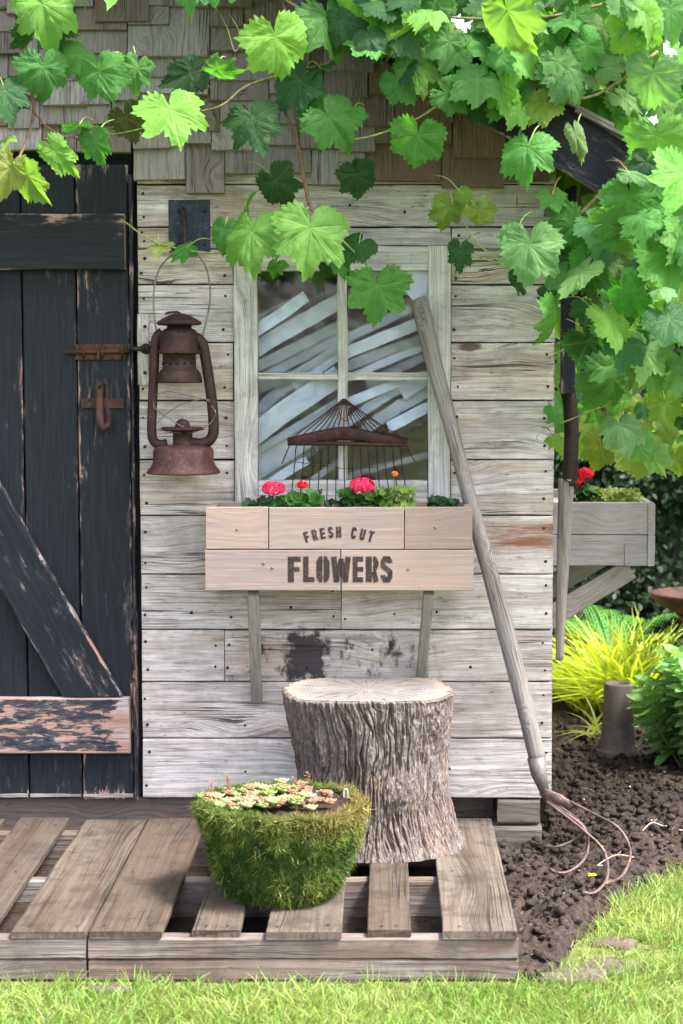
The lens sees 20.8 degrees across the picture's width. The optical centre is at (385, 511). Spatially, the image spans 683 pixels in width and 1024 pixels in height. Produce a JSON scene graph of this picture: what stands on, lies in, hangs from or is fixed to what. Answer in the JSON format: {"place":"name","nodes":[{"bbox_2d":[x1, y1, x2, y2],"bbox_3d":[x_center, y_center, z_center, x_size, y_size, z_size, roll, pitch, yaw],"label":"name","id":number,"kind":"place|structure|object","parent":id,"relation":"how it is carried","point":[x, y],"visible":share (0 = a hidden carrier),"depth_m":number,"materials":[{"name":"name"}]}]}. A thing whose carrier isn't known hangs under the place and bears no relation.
{"place":"outdoors","nodes":[
{"label":"outdoors","id":0,"kind":"place"},
{"bbox_2d":[0,851,682,1023],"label":"ground","id":1,"kind":"structure","parent":0,"point":[612,953],"depth_m":3.73,"materials":[{"name":"green plant"}]},
{"bbox_2d":[87,984,130,994],"bbox_3d":[-0.556,0.963,3.741,0.091,0.019,0.033,0,4,0],"label":"flat stone","id":2,"kind":"object","parent":1,"relation":"on","point":[99,987],"visible":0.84,"depth_m":3.73,"materials":[{"name":"beige stone"}]},
{"bbox_2d":[0,0,629,844],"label":"garden shed","id":3,"kind":"structure","parent":1,"relation":"on","point":[124,668],"depth_m":4.72,"materials":[{"name":"grey wood"}]},
{"bbox_2d":[0,165,134,798],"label":"door","id":4,"kind":"structure","parent":3,"relation":"in","point":[79,701],"depth_m":4.72,"materials":[{"name":"grey paint"}]},
{"bbox_2d":[168,200,209,251],"bbox_3d":[-0.492,-0.709,4.623,0.105,0.142,0.108,0,4,0],"label":"hook plate","id":5,"kind":"object","parent":3,"relation":"attached to","point":[189,220],"visible":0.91,"depth_m":4.67,"materials":[{"name":"metal"}]},
{"bbox_2d":[146,254,220,475],"bbox_3d":[-0.501,-0.371,4.605,0.184,0.553,0.184,0,4,0],"label":"oil lantern","id":6,"kind":"object","parent":5,"relation":"hanging from","point":[179,343],"visible":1,"depth_m":4.58,"materials":[{"name":"brown metal"}]},
{"bbox_2d":[0,0,458,328],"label":"grape vine","id":7,"kind":"object","parent":3,"relation":"attached to","point":[326,120],"visible":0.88,"depth_m":4.29,"materials":[{"name":"green plant"}]},
{"bbox_2d":[205,501,473,702],"bbox_3d":[-0.112,0.236,4.657,0.658,0.516,0.193,0,4,0],"label":"window flower box","id":8,"kind":"object","parent":3,"relation":"attached to","point":[420,546],"visible":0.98,"depth_m":4.55,"materials":[{"name":"brown wood"}]},
{"bbox_2d":[240,497,266,506],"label":"trailing plant","id":9,"kind":"object","parent":8,"relation":"on","point":[247,502],"visible":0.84,"depth_m":4.61,"materials":[{"name":"green plant"}]},
{"bbox_2d":[257,481,284,506],"bbox_3d":[-0.282,-0.037,4.611,0.072,0.083,0.054,0,4,0],"label":"geranium","id":10,"kind":"object","parent":8,"relation":"on","point":[271,501],"visible":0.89,"depth_m":4.61,"materials":[{"name":"pink plant"}]},
{"bbox_2d":[280,480,324,506],"bbox_3d":[-0.204,-0.036,4.615,0.113,0.086,0.060,0,4,0],"label":"geranium","id":11,"kind":"object","parent":8,"relation":"on","point":[310,497],"visible":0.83,"depth_m":4.61,"materials":[{"name":"green plant"}]},
{"bbox_2d":[323,498,347,506],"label":"trailing plant","id":12,"kind":"object","parent":8,"relation":"on","point":[329,502],"visible":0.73,"depth_m":4.62,"materials":[{"name":"green plant"}]},
{"bbox_2d":[281,398,414,499],"bbox_3d":[-0.092,-0.155,4.675,0.338,0.263,0.020,0,4,0],"label":"fan rake head","id":13,"kind":"object","parent":8,"relation":"on","point":[367,437],"visible":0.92,"depth_m":4.67},
{"bbox_2d":[336,477,390,506],"bbox_3d":[-0.054,-0.041,4.614,0.137,0.092,0.064,0,4,0],"label":"geranium","id":14,"kind":"object","parent":8,"relation":"on","point":[350,496],"visible":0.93,"depth_m":4.61,"materials":[{"name":"green plant"}]},
{"bbox_2d":[370,471,417,509],"bbox_3d":[0.019,-0.049,4.615,0.125,0.107,0.058,0,4,0],"label":"leafy plant","id":15,"kind":"object","parent":8,"relation":"on","point":[404,491],"visible":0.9,"depth_m":4.61,"materials":[{"name":"green plant"}]},
{"bbox_2d":[426,494,459,506],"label":"trailing plant","id":16,"kind":"object","parent":8,"relation":"on","point":[438,501],"visible":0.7,"depth_m":4.61,"materials":[{"name":"green plant"}]},
{"bbox_2d":[233,246,450,501],"bbox_3d":[-0.108,-0.349,4.768,0.547,0.654,0.153,0,4,0],"label":"window","id":17,"kind":"structure","parent":3,"relation":"in","point":[286,323],"depth_m":4.71,"materials":[{"name":"white wood"}]},
{"bbox_2d":[336,0,682,480],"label":"grape vine","id":18,"kind":"object","parent":3,"relation":"attached to","point":[620,245],"visible":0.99,"depth_m":4.29,"materials":[{"name":"green plant"}]},
{"bbox_2d":[556,383,578,660],"bbox_3d":[0.481,0.026,4.905,0.055,0.743,0.064,0,4,0],"label":"leaning tool handle","id":19,"kind":"object","parent":3,"relation":"attached to","point":[567,481],"visible":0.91,"depth_m":4.88,"materials":[{"name":"grey wood"}]},
{"bbox_2d":[552,489,654,627],"bbox_3d":[0.590,0.143,5.597,0.356,0.389,0.605,0,4,0],"label":"side flower box","id":20,"kind":"object","parent":3,"relation":"attached to","point":[619,537],"visible":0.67,"depth_m":5.29,"materials":[{"name":"grey wood"}]},
{"bbox_2d":[573,468,600,501],"bbox_3d":[0.570,-0.067,5.378,0.119,0.124,0.058,0,4,0],"label":"geranium","id":21,"kind":"object","parent":20,"relation":"on","point":[583,493],"visible":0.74,"depth_m":5.37,"materials":[{"name":"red plant"}]},
{"bbox_2d":[585,486,643,501],"bbox_3d":[0.661,-0.044,5.383,0.176,0.061,0.072,0,4,0],"label":"golden creeper","id":22,"kind":"object","parent":20,"relation":"on","point":[630,494],"visible":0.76,"depth_m":5.37,"materials":[{"name":"green plant"}]},
{"bbox_2d":[0,649,682,983],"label":"soil bed","id":23,"kind":"object","parent":1,"relation":"on","point":[585,903],"visible":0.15,"depth_m":4.57,"materials":[{"name":"brown soil"}]},
{"bbox_2d":[0,817,145,980],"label":"wooden pallet","id":24,"kind":"object","parent":23,"relation":"on","point":[57,910],"visible":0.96,"depth_m":4.16,"materials":[{"name":"brown wood"}]},
{"bbox_2d":[88,818,518,980],"bbox_3d":[-0.166,0.870,4.269,0.880,0.108,0.965,0,4,0],"label":"wooden pallet","id":25,"kind":"object","parent":23,"relation":"on","point":[464,895],"visible":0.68,"depth_m":3.84,"materials":[{"name":"brown wood"}]},
{"bbox_2d":[186,776,372,910],"bbox_3d":[-0.222,0.731,4.047,0.405,0.253,0.401,-2,5,-20],"label":"moss planter","id":26,"kind":"object","parent":25,"relation":"on","point":[286,853],"visible":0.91,"depth_m":3.92,"materials":[{"name":"plant"}]},
{"bbox_2d":[193,791,205,798],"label":"succulent","id":27,"kind":"object","parent":26,"relation":"in","point":[197,795],"visible":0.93,"depth_m":4.05,"materials":[{"name":"green plant"}]},
{"bbox_2d":[209,792,224,798],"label":"succulent","id":28,"kind":"object","parent":26,"relation":"in","point":[217,795],"visible":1,"depth_m":4.03,"materials":[{"name":"green plant"}]},
{"bbox_2d":[212,800,225,806],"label":"succulent","id":29,"kind":"object","parent":26,"relation":"in","point":[224,804],"visible":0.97,"depth_m":3.98,"materials":[{"name":"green plant"}]},
{"bbox_2d":[219,796,232,803],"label":"succulent","id":30,"kind":"object","parent":26,"relation":"in","point":[226,799],"visible":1,"depth_m":3.99,"materials":[{"name":"green plant"}]},
{"bbox_2d":[224,772,229,796],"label":"sedum sprig","id":31,"kind":"object","parent":26,"relation":"in","point":[227,782],"visible":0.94,"depth_m":4.11,"materials":[{"name":"pink plant"}]},
{"bbox_2d":[221,789,235,795],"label":"succulent","id":32,"kind":"object","parent":26,"relation":"on","point":[228,792],"visible":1,"depth_m":4.08,"materials":[{"name":"pink plant"}]},
{"bbox_2d":[226,802,236,806],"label":"succulent","id":33,"kind":"object","parent":26,"relation":"in","point":[232,804],"visible":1,"depth_m":3.97,"materials":[{"name":"pink plant"}]},
{"bbox_2d":[229,796,240,801],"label":"succulent","id":34,"kind":"object","parent":26,"relation":"in","point":[235,798],"visible":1,"depth_m":3.99,"materials":[{"name":"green plant"}]},
{"bbox_2d":[232,791,242,796],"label":"succulent","id":35,"kind":"object","parent":26,"relation":"in","point":[236,793],"visible":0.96,"depth_m":4.06,"materials":[{"name":"green plant"}]},
{"bbox_2d":[234,804,244,810],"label":"succulent","id":36,"kind":"object","parent":26,"relation":"in","point":[240,808],"visible":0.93,"depth_m":3.95,"materials":[{"name":"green plant"}]},
{"bbox_2d":[236,787,246,791],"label":"succulent","id":37,"kind":"object","parent":26,"relation":"in","point":[243,789],"visible":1,"depth_m":4.08,"materials":[{"name":"green plant"}]},
{"bbox_2d":[237,800,255,807],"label":"succulent","id":38,"kind":"object","parent":26,"relation":"in","point":[247,804],"visible":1,"depth_m":3.95,"materials":[{"name":"green plant"}]},
{"bbox_2d":[243,784,256,790],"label":"succulent","id":39,"kind":"object","parent":26,"relation":"in","point":[249,787],"visible":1,"depth_m":4.08,"materials":[{"name":"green plant"}]},
{"bbox_2d":[244,795,258,804],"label":"succulent","id":40,"kind":"object","parent":26,"relation":"in","point":[253,798],"visible":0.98,"depth_m":3.98,"materials":[{"name":"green plant"}]},
{"bbox_2d":[249,789,260,795],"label":"succulent","id":41,"kind":"object","parent":26,"relation":"on","point":[255,791],"visible":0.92,"depth_m":4.04,"materials":[{"name":"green plant"}]},
{"bbox_2d":[254,797,265,803],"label":"succulent","id":42,"kind":"object","parent":26,"relation":"in","point":[260,799],"visible":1,"depth_m":3.96,"materials":[{"name":"pink plant"}]},
{"bbox_2d":[256,803,268,807],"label":"succulent","id":43,"kind":"object","parent":26,"relation":"in","point":[261,805],"visible":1,"depth_m":3.94,"materials":[{"name":"green plant"}]},
{"bbox_2d":[255,783,270,790],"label":"succulent","id":44,"kind":"object","parent":26,"relation":"in","point":[263,787],"visible":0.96,"depth_m":4.08,"materials":[{"name":"green plant"}]},
{"bbox_2d":[259,789,277,796],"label":"succulent","id":45,"kind":"object","parent":26,"relation":"in","point":[268,792],"visible":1,"depth_m":4.01,"materials":[{"name":"green plant"}]},
{"bbox_2d":[261,795,280,803],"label":"succulent","id":46,"kind":"object","parent":26,"relation":"in","point":[270,799],"visible":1,"depth_m":3.96,"materials":[{"name":"green plant"}]},
{"bbox_2d":[274,777,288,783],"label":"succulent","id":47,"kind":"object","parent":26,"relation":"on","point":[282,780],"visible":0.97,"depth_m":4.18,"materials":[{"name":"green plant"}]},
{"bbox_2d":[272,784,290,792],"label":"succulent","id":48,"kind":"object","parent":26,"relation":"in","point":[282,789],"visible":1,"depth_m":4.04,"materials":[{"name":"green plant"}]},
{"bbox_2d":[276,799,286,804],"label":"succulent","id":49,"kind":"object","parent":26,"relation":"in","point":[281,801],"visible":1,"depth_m":3.96,"materials":[{"name":"pink plant"}]},
{"bbox_2d":[277,783,292,789],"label":"succulent","id":50,"kind":"object","parent":26,"relation":"in","point":[283,784],"visible":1,"depth_m":4.06,"materials":[{"name":"green plant"}]},
{"bbox_2d":[278,794,293,801],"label":"succulent","id":51,"kind":"object","parent":26,"relation":"in","point":[282,797],"visible":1,"depth_m":3.99,"materials":[{"name":"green plant"}]},
{"bbox_2d":[286,788,297,793],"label":"succulent","id":52,"kind":"object","parent":26,"relation":"in","point":[292,791],"visible":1,"depth_m":4.04,"materials":[{"name":"pink plant"}]},
{"bbox_2d":[287,795,304,802],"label":"succulent","id":53,"kind":"object","parent":26,"relation":"in","point":[296,798],"visible":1,"depth_m":3.97,"materials":[{"name":"green plant"}]},
{"bbox_2d":[288,799,303,804],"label":"succulent","id":54,"kind":"object","parent":26,"relation":"in","point":[294,802],"visible":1,"depth_m":3.96,"materials":[{"name":"green plant"}]},
{"bbox_2d":[292,780,307,785],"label":"succulent","id":55,"kind":"object","parent":26,"relation":"in","point":[301,783],"visible":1,"depth_m":4.13,"materials":[{"name":"pink plant"}]},
{"bbox_2d":[295,790,312,797],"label":"succulent","id":56,"kind":"object","parent":26,"relation":"in","point":[306,794],"visible":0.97,"depth_m":4.02,"materials":[{"name":"green plant"}]},
{"bbox_2d":[300,788,312,791],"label":"succulent","id":57,"kind":"object","parent":26,"relation":"in","point":[308,789],"visible":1,"depth_m":4.05,"materials":[{"name":"pink plant"}]},
{"bbox_2d":[301,785,313,788],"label":"succulent","id":58,"kind":"object","parent":26,"relation":"on","point":[307,787],"visible":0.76,"depth_m":4.10,"materials":[{"name":"pink plant"}]},
{"bbox_2d":[303,803,317,809],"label":"succulent","id":59,"kind":"object","parent":26,"relation":"on","point":[311,807],"visible":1,"depth_m":3.95,"materials":[{"name":"green plant"}]},
{"bbox_2d":[305,797,318,803],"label":"succulent","id":60,"kind":"object","parent":26,"relation":"in","point":[311,800],"visible":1,"depth_m":3.98,"materials":[{"name":"pink plant"}]},
{"bbox_2d":[311,795,324,801],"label":"succulent","id":61,"kind":"object","parent":26,"relation":"in","point":[319,798],"visible":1,"depth_m":3.99,"materials":[{"name":"pink plant"}]},
{"bbox_2d":[310,791,332,796],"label":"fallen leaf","id":62,"kind":"object","parent":26,"relation":"on","point":[315,794],"visible":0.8,"depth_m":4.07,"materials":[{"name":"white"}]},
{"bbox_2d":[318,789,331,794],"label":"succulent","id":63,"kind":"object","parent":26,"relation":"in","point":[325,791],"visible":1,"depth_m":4.05,"materials":[{"name":"pink plant"}]},
{"bbox_2d":[321,797,336,804],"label":"succulent","id":64,"kind":"object","parent":26,"relation":"on","point":[329,801],"visible":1,"depth_m":3.98,"materials":[{"name":"pink plant"}]},
{"bbox_2d":[281,676,464,862],"bbox_3d":[-0.031,0.610,4.509,0.451,0.376,0.427,0,4,0],"label":"tree stump","id":65,"kind":"object","parent":25,"relation":"on","point":[385,741],"visible":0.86,"depth_m":4.35,"materials":[{"name":"grey wood"}]},
{"bbox_2d":[411,296,631,895],"bbox_3d":[0.377,0.159,4.513,0.299,1.374,0.686,-3,5,-35],"label":"long handled cultivator","id":66,"kind":"object","parent":23,"relation":"on","point":[561,804],"visible":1,"depth_m":4.63,"materials":[{"name":"grey wood"}]},
{"bbox_2d":[552,663,588,704],"bbox_3d":[0.691,0.632,6.749,0.492,0.132,0.539,0,4,0],"label":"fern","id":67,"kind":"object","parent":23,"relation":"on","point":[562,694],"visible":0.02,"depth_m":6.71,"materials":[{"name":"green plant"}]},
{"bbox_2d":[515,731,681,954],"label":"straw litter","id":68,"kind":"object","parent":23,"relation":"on","point":[607,818],"visible":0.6,"depth_m":5.13,"materials":[{"name":"beige plant"}]},
{"bbox_2d":[519,787,682,930],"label":"dead leaf litter","id":69,"kind":"object","parent":23,"relation":"on","point":[521,928],"visible":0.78,"depth_m":4.55,"materials":[{"name":"brown plant"}]},
{"bbox_2d":[560,695,643,751],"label":"ornamental grass","id":70,"kind":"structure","parent":23,"relation":"on","point":[595,728],"depth_m":6.11,"materials":[{"name":"green plant"}]},
{"bbox_2d":[597,851,633,866],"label":"twig","id":71,"kind":"object","parent":23,"relation":"on","point":[618,854],"visible":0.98,"depth_m":4.51,"materials":[{"name":"wood"}]},
{"bbox_2d":[596,681,638,757],"bbox_3d":[0.734,0.659,5.862,0.136,0.243,0.136,0,4,0],"label":"clay pipe","id":72,"kind":"object","parent":23,"relation":"on","point":[617,734],"visible":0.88,"depth_m":5.82,"materials":[{"name":"grey ceramic"}]},
{"bbox_2d":[565,605,678,655],"bbox_3d":[0.886,0.466,7.180,0.647,0.177,0.463,2,5,26],"label":"fern","id":73,"kind":"object","parent":23,"relation":"on","point":[606,634],"visible":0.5,"depth_m":7.17,"materials":[{"name":"green plant"}]},
{"bbox_2d":[626,643,682,767],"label":"stonecrop","id":74,"kind":"object","parent":23,"relation":"on","point":[658,708],"visible":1,"depth_m":5.61,"materials":[{"name":"green plant"}]},
{"bbox_2d":[642,819,666,830],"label":"twig","id":75,"kind":"object","parent":23,"relation":"on","point":[654,822],"visible":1,"depth_m":4.84,"materials":[{"name":"wood"}]},
{"bbox_2d":[650,587,682,622],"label":"bird bath","id":76,"kind":"object","parent":23,"relation":"on","point":[670,598],"visible":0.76,"depth_m":6.42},
{"bbox_2d":[538,966,607,984],"bbox_3d":[0.387,0.955,3.833,0.154,0.019,0.098,0,4,0],"label":"flat stone","id":77,"kind":"object","parent":1,"relation":"on","point":[583,972],"visible":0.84,"depth_m":3.81,"materials":[{"name":"beige stone"}]},
{"bbox_2d":[499,716,682,980],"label":"soil clods","id":78,"kind":"object","parent":1,"relation":"on","point":[535,864],"visible":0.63,"depth_m":4.86,"materials":[{"name":"brown soil"}]},
{"bbox_2d":[582,956,642,975],"bbox_3d":[0.472,0.952,3.883,0.117,0.019,0.100,2,5,27],"label":"flat stone","id":79,"kind":"object","parent":1,"relation":"on","point":[606,964],"visible":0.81,"depth_m":3.88,"materials":[{"name":"beige stone"}]},
{"bbox_2d":[591,935,637,950],"bbox_3d":[0.500,0.939,4.044,0.095,0.019,0.072,2,5,22],"label":"flat stone","id":80,"kind":"object","parent":1,"relation":"on","point":[610,942],"visible":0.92,"depth_m":4.03,"materials":[{"name":"beige stone"}]},
{"bbox_2d":[552,288,682,661],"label":"hedge","id":81,"kind":"object","parent":1,"relation":"on","point":[664,494],"visible":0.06,"depth_m":7.89,"materials":[{"name":"green plant"}]},
{"bbox_2d":[451,1,679,124],"label":"sky","id":82,"kind":"structure","parent":0,"point":[460,23],"materials":[{"name":"white"}]},
{"bbox_2d":[552,606,682,718],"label":"ornamental grass","id":83,"kind":"object","parent":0,"point":[584,673],"depth_m":6.49,"materials":[{"name":"yellow plant"}]}
]}

